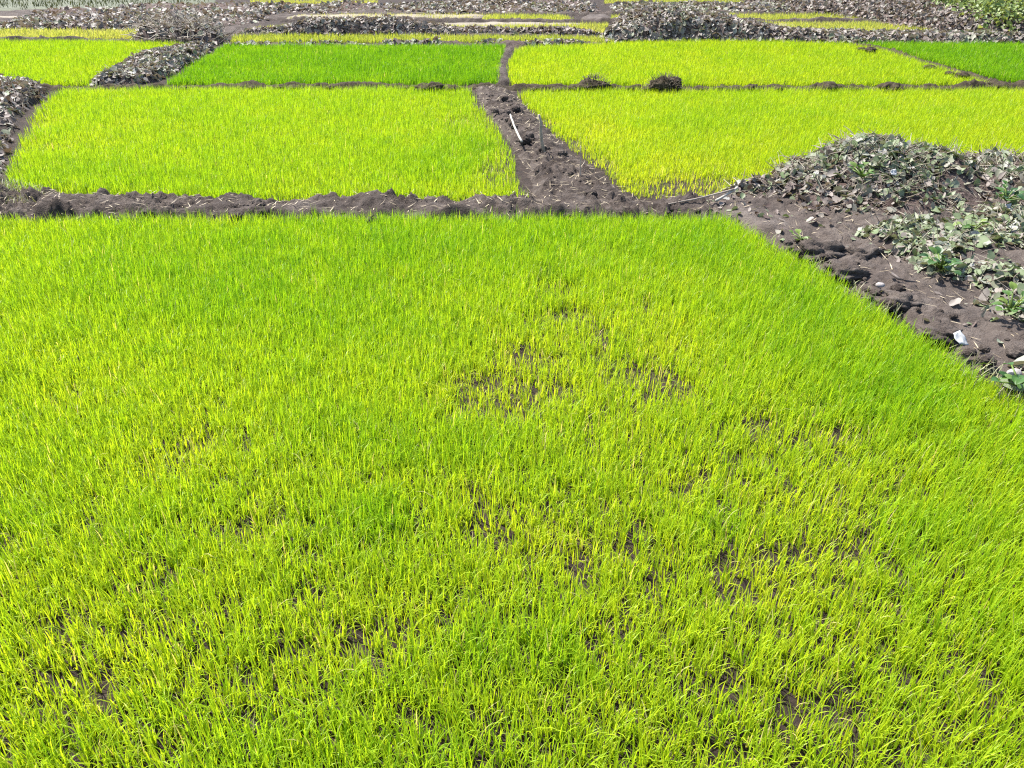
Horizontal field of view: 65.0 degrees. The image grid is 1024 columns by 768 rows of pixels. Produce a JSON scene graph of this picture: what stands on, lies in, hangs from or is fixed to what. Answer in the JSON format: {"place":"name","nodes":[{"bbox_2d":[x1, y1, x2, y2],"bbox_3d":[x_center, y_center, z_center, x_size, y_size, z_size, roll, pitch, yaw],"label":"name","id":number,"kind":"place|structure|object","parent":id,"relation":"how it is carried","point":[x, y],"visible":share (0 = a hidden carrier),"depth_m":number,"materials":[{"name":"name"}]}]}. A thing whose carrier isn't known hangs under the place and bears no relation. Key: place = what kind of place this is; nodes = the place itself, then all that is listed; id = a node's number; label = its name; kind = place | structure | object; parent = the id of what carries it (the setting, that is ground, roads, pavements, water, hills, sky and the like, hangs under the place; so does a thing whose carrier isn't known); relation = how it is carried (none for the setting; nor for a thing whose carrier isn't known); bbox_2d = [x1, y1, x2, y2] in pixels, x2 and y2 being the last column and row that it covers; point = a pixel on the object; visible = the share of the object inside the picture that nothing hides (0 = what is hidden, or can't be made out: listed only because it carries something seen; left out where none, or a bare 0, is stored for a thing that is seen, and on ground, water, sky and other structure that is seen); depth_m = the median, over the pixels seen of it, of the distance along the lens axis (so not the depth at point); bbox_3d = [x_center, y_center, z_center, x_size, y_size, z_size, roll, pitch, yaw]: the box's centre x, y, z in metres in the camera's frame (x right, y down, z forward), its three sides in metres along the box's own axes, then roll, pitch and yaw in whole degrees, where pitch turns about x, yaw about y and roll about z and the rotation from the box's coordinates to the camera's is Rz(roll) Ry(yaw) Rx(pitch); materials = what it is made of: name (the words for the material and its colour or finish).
{"place":"outdoors","nodes":[
{"label":"outdoors","id":0,"kind":"place"},
{"bbox_2d":[0,0,214,10],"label":"fallow field","id":1,"kind":"structure","parent":0,"point":[14,7],"depth_m":25.09,"materials":[{"name":"soil"}]},
{"bbox_2d":[0,0,208,8],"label":"dry stubble","id":2,"kind":"object","parent":1,"relation":"on","point":[56,5],"visible":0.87,"depth_m":24.85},
{"bbox_2d":[0,0,1023,767],"bbox_3d":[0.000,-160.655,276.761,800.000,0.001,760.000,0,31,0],"label":"ground","id":3,"kind":"structure","parent":0,"point":[524,180],"depth_m":3.52,"materials":[{"name":"soil"}]},
{"bbox_2d":[0,115,24,183],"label":"bare earth","id":4,"kind":"structure","parent":3,"relation":"on","point":[14,130],"depth_m":10.28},
{"bbox_2d":[0,72,52,177],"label":"weed heap","id":5,"kind":"object","parent":3,"relation":"on","point":[19,96],"visible":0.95,"depth_m":12.03,"materials":[{"name":"dry leaves"},{"name":"plant stems"}]},
{"bbox_2d":[0,178,53,203],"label":"weedy grass","id":6,"kind":"structure","parent":3,"relation":"on","point":[15,184],"depth_m":8.38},
{"bbox_2d":[0,26,138,38],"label":"rice seedlings","id":7,"kind":"object","parent":3,"relation":"on","point":[90,34],"visible":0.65,"depth_m":19.03,"materials":[{"name":"yellow plant"}]},
{"bbox_2d":[0,36,185,86],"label":"rice seedlings","id":8,"kind":"object","parent":3,"relation":"on","point":[80,62],"visible":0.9,"depth_m":15.86,"materials":[{"name":"green plant"}]},
{"bbox_2d":[0,35,199,43],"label":"earth bund","id":9,"kind":"structure","parent":3,"relation":"on","point":[24,38],"depth_m":18.07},
{"bbox_2d":[90,40,214,86],"bbox_3d":[-6.755,-6.288,15.430,1.484,0.394,4.616,0,31,0],"label":"weed heap","id":10,"kind":"object","parent":3,"relation":"on","point":[150,65],"visible":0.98,"depth_m":14.64,"materials":[{"name":"plant"}]},
{"bbox_2d":[118,3,238,44],"bbox_3d":[-7.730,-8.125,18.297,3.428,1.141,2.236,22,37,32],"label":"weed heap","id":11,"kind":"object","parent":3,"relation":"on","point":[202,30],"visible":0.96,"depth_m":17.98,"materials":[{"name":"plant"}]},
{"bbox_2d":[0,5,450,34],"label":"bare earth","id":12,"kind":"structure","parent":3,"relation":"on","point":[271,17],"depth_m":22.62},
{"bbox_2d":[3,81,528,201],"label":"rice seedlings","id":13,"kind":"object","parent":3,"relation":"on","point":[411,157],"visible":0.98,"depth_m":10.04,"materials":[{"name":"green plant"}]},
{"bbox_2d":[286,84,299,89],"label":"mud clod","id":14,"kind":"object","parent":3,"relation":"on","point":[294,86],"visible":0.67,"depth_m":13.12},
{"bbox_2d":[0,0,600,30],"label":"weed field","id":15,"kind":"structure","parent":3,"relation":"on","point":[101,18],"depth_m":23.10,"materials":[{"name":"plant"}]},
{"bbox_2d":[250,0,377,3],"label":"rice seedlings","id":16,"kind":"object","parent":3,"relation":"on","point":[313,1],"visible":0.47,"depth_m":25.62,"materials":[{"name":"yellow plant"}]},
{"bbox_2d":[165,40,505,85],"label":"rice seedlings","id":17,"kind":"object","parent":3,"relation":"on","point":[458,64],"visible":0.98,"depth_m":15.10,"materials":[{"name":"green plant"}]},
{"bbox_2d":[0,184,712,223],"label":"earth bund","id":18,"kind":"structure","parent":3,"relation":"on","point":[79,203],"depth_m":7.85,"materials":[{"name":"soil"}]},
{"bbox_2d":[139,208,154,217],"bbox_3d":[-3.498,-1.645,7.689,0.144,0.078,0.145,7,31,11],"label":"mud clod","id":19,"kind":"object","parent":18,"relation":"on","point":[143,210],"visible":0.66,"depth_m":7.67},
{"bbox_2d":[228,202,238,207],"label":"mud clod","id":20,"kind":"object","parent":18,"relation":"on","point":[233,205],"visible":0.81,"depth_m":7.86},
{"bbox_2d":[229,211,242,221],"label":"mud clod","id":21,"kind":"object","parent":18,"relation":"on","point":[233,216],"visible":0.79,"depth_m":7.57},
{"bbox_2d":[250,198,264,204],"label":"mud clod","id":22,"kind":"object","parent":18,"relation":"on","point":[255,200],"visible":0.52,"depth_m":7.94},
{"bbox_2d":[254,208,268,216],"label":"mud clod","id":23,"kind":"object","parent":18,"relation":"on","point":[261,211],"visible":0.74,"depth_m":7.68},
{"bbox_2d":[0,185,715,220],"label":"straw","id":24,"kind":"object","parent":18,"relation":"on","point":[328,207],"visible":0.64,"depth_m":7.90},
{"bbox_2d":[668,188,734,203],"bbox_3d":[1.865,-1.848,7.914,0.737,0.095,0.027,-10,32,-16],"label":"pole","id":25,"kind":"object","parent":18,"relation":"on","point":[705,196],"visible":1,"depth_m":7.92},
{"bbox_2d":[287,11,479,18],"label":"rice seedlings","id":26,"kind":"object","parent":3,"relation":"on","point":[359,14],"visible":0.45,"depth_m":22.16,"materials":[{"name":"yellow plant"}]},
{"bbox_2d":[286,14,486,18],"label":"rice field","id":27,"kind":"structure","parent":3,"relation":"on","point":[469,15],"depth_m":22.21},
{"bbox_2d":[229,32,596,37],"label":"earth bund","id":28,"kind":"structure","parent":3,"relation":"on","point":[463,33],"depth_m":18.93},
{"bbox_2d":[222,34,609,46],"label":"rice field","id":29,"kind":"structure","parent":3,"relation":"on","point":[436,40],"depth_m":17.69,"materials":[{"name":"plant"}]},
{"bbox_2d":[232,14,603,36],"bbox_3d":[-2.190,-8.754,19.490,9.655,0.557,1.966,1,31,1],"label":"weed heap","id":30,"kind":"object","parent":3,"relation":"on","point":[382,24],"visible":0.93,"depth_m":19.03,"materials":[{"name":"plant"}]},
{"bbox_2d":[230,31,613,42],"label":"rice seedlings","id":31,"kind":"object","parent":3,"relation":"on","point":[364,38],"visible":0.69,"depth_m":18.38,"materials":[{"name":"yellow plant"}]},
{"bbox_2d":[496,45,513,85],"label":"earth bund","id":32,"kind":"structure","parent":3,"relation":"on","point":[504,80],"depth_m":14.95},
{"bbox_2d":[438,22,578,26],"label":"rice field","id":33,"kind":"structure","parent":3,"relation":"on","point":[491,23],"depth_m":20.80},
{"bbox_2d":[0,204,1023,767],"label":"rice seedlings","id":34,"kind":"object","parent":3,"relation":"on","point":[192,272],"visible":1,"depth_m":4.13,"materials":[{"name":"green plant"}]},
{"bbox_2d":[445,21,609,32],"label":"rice seedlings","id":35,"kind":"object","parent":3,"relation":"on","point":[602,26],"visible":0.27,"depth_m":20.20,"materials":[{"name":"yellow plant"}]},
{"bbox_2d":[482,10,575,19],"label":"rice seedlings","id":36,"kind":"object","parent":3,"relation":"on","point":[526,16],"visible":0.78,"depth_m":21.98,"materials":[{"name":"yellow plant"}]},
{"bbox_2d":[39,78,1023,91],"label":"earth bund","id":37,"kind":"structure","parent":3,"relation":"on","point":[973,83],"depth_m":13.45,"materials":[{"name":"soil"}]},
{"bbox_2d":[414,84,429,91],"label":"mud clod","id":38,"kind":"object","parent":37,"relation":"on","point":[422,86],"visible":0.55,"depth_m":13.00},
{"bbox_2d":[426,81,443,91],"bbox_3d":[-1.251,-4.837,13.066,0.319,0.161,0.399,-4,31,-7],"label":"mud clod","id":39,"kind":"object","parent":37,"relation":"on","point":[431,85],"visible":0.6,"depth_m":12.96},
{"bbox_2d":[443,85,459,91],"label":"mud clod","id":40,"kind":"object","parent":37,"relation":"on","point":[451,87],"visible":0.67,"depth_m":13.03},
{"bbox_2d":[577,72,612,91],"bbox_3d":[1.325,-4.942,13.106,0.670,0.296,0.521,0,31,0],"label":"root clump","id":41,"kind":"object","parent":37,"relation":"on","point":[589,81],"visible":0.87,"depth_m":13.04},
{"bbox_2d":[646,71,683,93],"bbox_3d":[2.499,-4.883,12.995,0.730,0.352,0.575,0,31,0],"label":"root clump","id":42,"kind":"object","parent":37,"relation":"on","point":[662,83],"visible":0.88,"depth_m":12.91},
{"bbox_2d":[693,85,705,92],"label":"mud clod","id":43,"kind":"object","parent":37,"relation":"on","point":[698,87],"visible":0.67,"depth_m":12.99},
{"bbox_2d":[713,86,728,91],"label":"mud clod","id":44,"kind":"object","parent":37,"relation":"on","point":[721,87],"visible":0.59,"depth_m":13.03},
{"bbox_2d":[729,85,745,91],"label":"mud clod","id":45,"kind":"object","parent":37,"relation":"on","point":[736,87],"visible":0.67,"depth_m":13.00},
{"bbox_2d":[743,84,761,91],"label":"mud clod","id":46,"kind":"object","parent":37,"relation":"on","point":[752,87],"visible":0.64,"depth_m":13.01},
{"bbox_2d":[817,81,841,92],"bbox_3d":[5.151,-4.851,13.087,0.439,0.166,0.351,-13,33,-21],"label":"mud clod","id":47,"kind":"object","parent":37,"relation":"on","point":[833,85],"visible":0.73,"depth_m":13.00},
{"bbox_2d":[873,81,904,92],"bbox_3d":[6.152,-4.841,13.083,0.481,0.148,0.357,12,33,20],"label":"mud clod","id":48,"kind":"object","parent":37,"relation":"on","point":[887,85],"visible":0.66,"depth_m":13.01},
{"bbox_2d":[985,80,1009,90],"bbox_3d":[8.027,-4.921,13.224,0.319,0.134,0.401,-19,35,-29],"label":"mud clod","id":49,"kind":"object","parent":37,"relation":"on","point":[996,83],"visible":0.64,"depth_m":13.17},
{"bbox_2d":[474,84,637,201],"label":"earth bund","id":50,"kind":"structure","parent":3,"relation":"on","point":[550,160],"depth_m":9.51,"materials":[{"name":"soil"}]},
{"bbox_2d":[511,105,519,110],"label":"mud clod","id":51,"kind":"object","parent":50,"relation":"on","point":[515,108],"visible":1,"depth_m":11.66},
{"bbox_2d":[510,114,522,142],"bbox_3d":[0.043,-3.351,10.479,0.040,0.032,1.497,-3,31,-5],"label":"bamboo stick","id":52,"kind":"object","parent":50,"relation":"on","point":[519,137],"visible":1,"depth_m":10.29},
{"bbox_2d":[518,136,531,143],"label":"mud clod","id":53,"kind":"object","parent":50,"relation":"on","point":[526,139],"visible":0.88,"depth_m":10.03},
{"bbox_2d":[524,131,533,137],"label":"mud clod","id":54,"kind":"object","parent":50,"relation":"on","point":[530,134],"visible":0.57,"depth_m":10.25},
{"bbox_2d":[538,114,545,153],"bbox_3d":[0.358,-2.961,9.565,0.115,0.489,0.044,0,31,0],"label":"stick","id":55,"kind":"object","parent":50,"relation":"on","point":[541,136],"visible":0.88,"depth_m":9.55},
{"bbox_2d":[476,87,632,196],"bbox_3d":[0.129,-3.446,10.794,1.336,0.230,6.690,-7,31,-11],"label":"straw","id":56,"kind":"object","parent":50,"relation":"on","point":[545,145],"visible":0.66,"depth_m":9.81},
{"bbox_2d":[558,150,567,155],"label":"mud clod","id":57,"kind":"object","parent":50,"relation":"on","point":[562,152],"visible":0.92,"depth_m":9.54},
{"bbox_2d":[584,189,597,196],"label":"mud clod","id":58,"kind":"object","parent":50,"relation":"on","point":[587,191],"visible":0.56,"depth_m":8.17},
{"bbox_2d":[551,86,565,91],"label":"mud clod","id":59,"kind":"object","parent":3,"relation":"on","point":[557,87],"visible":0.71,"depth_m":12.98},
{"bbox_2d":[568,84,581,91],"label":"mud clod","id":60,"kind":"object","parent":3,"relation":"on","point":[572,86],"visible":0.66,"depth_m":13.00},
{"bbox_2d":[279,15,877,23],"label":"earth bund","id":61,"kind":"structure","parent":3,"relation":"on","point":[821,19],"depth_m":21.29,"materials":[{"name":"soil"}]},
{"bbox_2d":[582,14,610,19],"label":"bare earth","id":62,"kind":"structure","parent":3,"relation":"on","point":[595,16],"depth_m":22.05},
{"bbox_2d":[473,10,816,15],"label":"earth bund","id":63,"kind":"structure","parent":3,"relation":"on","point":[585,13],"depth_m":22.74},
{"bbox_2d":[604,0,743,3],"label":"rice seedlings","id":64,"kind":"object","parent":3,"relation":"on","point":[613,1],"visible":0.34,"depth_m":25.80,"materials":[{"name":"yellow plant"}]},
{"bbox_2d":[609,0,790,11],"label":"weed heap","id":65,"kind":"object","parent":3,"relation":"on","point":[759,5],"visible":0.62,"depth_m":23.79,"materials":[{"name":"plant"}]},
{"bbox_2d":[609,11,864,19],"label":"rice seedlings","id":66,"kind":"object","parent":3,"relation":"on","point":[765,16],"visible":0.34,"depth_m":22.12,"materials":[{"name":"yellow plant"}]},
{"bbox_2d":[506,36,989,86],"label":"rice seedlings","id":67,"kind":"object","parent":3,"relation":"on","point":[737,62],"visible":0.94,"depth_m":15.15,"materials":[{"name":"green plant"}]},
{"bbox_2d":[517,82,1023,198],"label":"rice seedlings","id":68,"kind":"object","parent":3,"relation":"on","point":[687,119],"visible":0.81,"depth_m":11.00,"materials":[{"name":"green plant"}]},
{"bbox_2d":[599,1,1023,44],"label":"weed heap","id":69,"kind":"object","parent":3,"relation":"on","point":[662,21],"visible":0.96,"depth_m":18.18,"materials":[{"name":"plant"}]},
{"bbox_2d":[758,19,931,30],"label":"rice seedlings","id":70,"kind":"object","parent":3,"relation":"on","point":[869,25],"visible":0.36,"depth_m":20.33,"materials":[{"name":"yellow plant"}]},
{"bbox_2d":[704,211,1023,417],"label":"weedy grass","id":71,"kind":"structure","parent":3,"relation":"on","point":[986,365],"depth_m":5.18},
{"bbox_2d":[713,193,1016,357],"bbox_3d":[5.149,-1.302,7.207,6.110,0.164,5.465,-13,33,-22],"label":"straw","id":72,"kind":"object","parent":3,"relation":"on","point":[891,266],"visible":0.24,"depth_m":6.49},
{"bbox_2d":[718,126,1023,217],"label":"weed heap","id":73,"kind":"object","parent":3,"relation":"on","point":[930,177],"visible":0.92,"depth_m":8.16,"materials":[{"name":"plant"}]},
{"bbox_2d":[848,161,874,177],"bbox_3d":[3.181,-1.947,7.294,0.227,0.136,0.270,0,31,0],"label":"water weed plant","id":74,"kind":"object","parent":73,"relation":"on","point":[859,172],"visible":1,"depth_m":7.31,"materials":[{"name":"green plant"}]},
{"bbox_2d":[995,180,1023,201],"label":"water weed plant","id":75,"kind":"object","parent":73,"relation":"on","point":[1019,194],"visible":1,"depth_m":7.59,"materials":[{"name":"green plant"}]},
{"bbox_2d":[853,42,1023,83],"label":"earth bund","id":76,"kind":"structure","parent":3,"relation":"on","point":[900,52],"depth_m":15.23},
{"bbox_2d":[864,46,877,53],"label":"mud clod","id":77,"kind":"object","parent":76,"relation":"on","point":[871,49],"visible":0.73,"depth_m":16.44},
{"bbox_2d":[954,72,970,79],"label":"mud clod","id":78,"kind":"object","parent":76,"relation":"on","point":[961,74],"visible":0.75,"depth_m":13.99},
{"bbox_2d":[858,38,1023,82],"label":"rice seedlings","id":79,"kind":"object","parent":3,"relation":"on","point":[976,57],"visible":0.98,"depth_m":16.09,"materials":[{"name":"green plant"}]},
{"bbox_2d":[996,355,1023,395],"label":"weed heap","id":80,"kind":"object","parent":3,"relation":"on","point":[1018,363],"visible":0.3,"depth_m":5.05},
{"bbox_2d":[991,362,1023,389],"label":"water weed plant","id":81,"kind":"object","parent":80,"relation":"on","point":[1017,381],"visible":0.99,"depth_m":4.85,"materials":[{"name":"green plant"}]},
{"bbox_2d":[1006,368,1021,377],"bbox_3d":[3.130,-0.068,5.000,0.092,0.054,0.077,7,31,11],"label":"stone","id":82,"kind":"object","parent":80,"relation":"on","point":[1011,372],"visible":0.46,"depth_m":4.98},
{"bbox_2d":[701,191,1023,378],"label":"path","id":83,"kind":"structure","parent":0,"point":[985,330],"depth_m":6.49,"materials":[{"name":"soil"}]},
{"bbox_2d":[715,186,737,201],"bbox_3d":[2.138,-1.887,7.989,0.311,0.107,0.034,-20,36,-30],"label":"branch","id":84,"kind":"object","parent":83,"relation":"on","point":[723,196],"visible":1,"depth_m":7.96,"materials":[{"name":"white wood"}]},
{"bbox_2d":[783,240,792,245],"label":"mud clod","id":85,"kind":"object","parent":83,"relation":"on","point":[788,243],"visible":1,"depth_m":7.03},
{"bbox_2d":[789,229,810,240],"bbox_3d":[2.559,-1.311,7.126,0.185,0.072,0.215,0,31,0],"label":"water weed plant","id":86,"kind":"object","parent":83,"relation":"on","point":[798,231],"visible":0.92,"depth_m":7.12,"materials":[{"name":"green plant"}]},
{"bbox_2d":[789,239,845,261],"bbox_3d":[2.615,-1.157,6.872,0.502,0.184,0.362,-16,34,-25],"label":"mud lump","id":87,"kind":"object","parent":83,"relation":"on","point":[832,249],"visible":0.77,"depth_m":6.81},
{"bbox_2d":[819,253,829,260],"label":"mud clod","id":88,"kind":"object","parent":83,"relation":"on","point":[825,256],"visible":0.96,"depth_m":6.74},
{"bbox_2d":[818,261,872,283],"bbox_3d":[2.711,-0.933,6.514,0.439,0.148,0.309,-11,32,-18],"label":"mud lump","id":89,"kind":"object","parent":83,"relation":"on","point":[853,274],"visible":0.84,"depth_m":6.44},
{"bbox_2d":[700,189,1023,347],"bbox_3d":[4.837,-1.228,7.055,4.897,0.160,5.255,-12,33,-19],"label":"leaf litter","id":90,"kind":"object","parent":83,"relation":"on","point":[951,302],"visible":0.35,"depth_m":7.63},
{"bbox_2d":[841,243,883,260],"bbox_3d":[2.984,-1.136,6.864,0.341,0.136,0.333,21,37,32],"label":"mud lump","id":91,"kind":"object","parent":83,"relation":"on","point":[866,251],"visible":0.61,"depth_m":6.79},
{"bbox_2d":[869,287,881,295],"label":"mud clod","id":92,"kind":"object","parent":83,"relation":"on","point":[873,292],"visible":0.97,"depth_m":6.12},
{"bbox_2d":[890,284,905,291],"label":"mud clod","id":93,"kind":"object","parent":83,"relation":"on","point":[899,287],"visible":0.88,"depth_m":6.18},
{"bbox_2d":[874,290,923,310],"bbox_3d":[2.931,-0.647,6.043,0.391,0.124,0.270,0,31,0],"label":"mud lump","id":94,"kind":"object","parent":83,"relation":"on","point":[903,300],"visible":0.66,"depth_m":5.97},
{"bbox_2d":[879,298,898,310],"bbox_3d":[2.796,-0.600,5.951,0.123,0.067,0.126,-23,38,-34],"label":"mud clod","id":95,"kind":"object","parent":94,"relation":"on","point":[891,302],"visible":0.85,"depth_m":5.92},
{"bbox_2d":[890,272,916,282],"bbox_3d":[3.053,-0.824,6.281,0.061,0.031,0.216,-20,36,-30],"label":"twig","id":96,"kind":"object","parent":83,"relation":"on","point":[894,275],"visible":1,"depth_m":6.28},
{"bbox_2d":[841,197,1023,320],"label":"weed carpet","id":97,"kind":"object","parent":83,"relation":"on","point":[991,255],"visible":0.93,"depth_m":6.83,"materials":[{"name":"leaf"}]},
{"bbox_2d":[953,219,989,229],"bbox_3d":[4.023,-1.376,7.054,0.305,0.140,0.215,0,31,0],"label":"water weed plant","id":98,"kind":"object","parent":97,"relation":"on","point":[967,226],"visible":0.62,"depth_m":7.03,"materials":[{"name":"green plant"}]},
{"bbox_2d":[990,281,1023,311],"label":"water weed plant","id":99,"kind":"object","parent":97,"relation":"on","point":[1012,305],"visible":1,"depth_m":5.71,"materials":[{"name":"green plant"}]},
{"bbox_2d":[916,320,962,344],"bbox_3d":[2.969,-0.357,5.554,0.291,0.124,0.284,25,39,36],"label":"mud lump","id":100,"kind":"object","parent":83,"relation":"on","point":[939,329],"visible":0.73,"depth_m":5.51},
{"bbox_2d":[919,246,962,274],"bbox_3d":[3.400,-0.989,6.376,0.325,0.164,0.400,14,33,22],"label":"water weed plant","id":101,"kind":"object","parent":83,"relation":"on","point":[938,263],"visible":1,"depth_m":6.37,"materials":[{"name":"green plant"}]},
{"bbox_2d":[949,313,957,318],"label":"mud clod","id":102,"kind":"object","parent":83,"relation":"on","point":[953,315],"visible":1,"depth_m":5.78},
{"bbox_2d":[953,330,968,344],"bbox_3d":[3.012,-0.308,5.398,0.089,0.018,0.115,-9,67,-15],"label":"plastic scrap","id":103,"kind":"object","parent":83,"relation":"on","point":[959,337],"visible":1,"depth_m":5.40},
{"bbox_2d":[962,348,976,356],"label":"mud clod","id":104,"kind":"object","parent":83,"relation":"on","point":[967,351],"visible":0.98,"depth_m":5.30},
{"bbox_2d":[977,344,990,352],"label":"mud clod","id":105,"kind":"object","parent":83,"relation":"on","point":[984,348],"visible":0.98,"depth_m":5.34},
{"bbox_2d":[977,354,997,365],"bbox_3d":[3.087,-0.158,5.212,0.115,0.055,0.106,21,37,31],"label":"mud clod","id":106,"kind":"object","parent":83,"relation":"on","point":[985,359],"visible":0.92,"depth_m":5.19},
{"bbox_2d":[1005,346,1023,357],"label":"mud clod","id":107,"kind":"object","parent":83,"relation":"on","point":[1015,351],"visible":0.99,"depth_m":5.29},
{"bbox_2d":[747,0,1023,31],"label":"bank","id":108,"kind":"structure","parent":0,"point":[889,20],"depth_m":20.36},
{"bbox_2d":[752,0,1023,32],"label":"dead leaves","id":109,"kind":"object","parent":108,"relation":"on","point":[914,7],"visible":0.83,"depth_m":20.77,"materials":[{"name":"plant"}]},
{"bbox_2d":[920,0,1023,31],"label":"ground cover","id":110,"kind":"object","parent":108,"relation":"on","point":[986,7],"visible":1,"depth_m":19.09,"materials":[{"name":"plant"}]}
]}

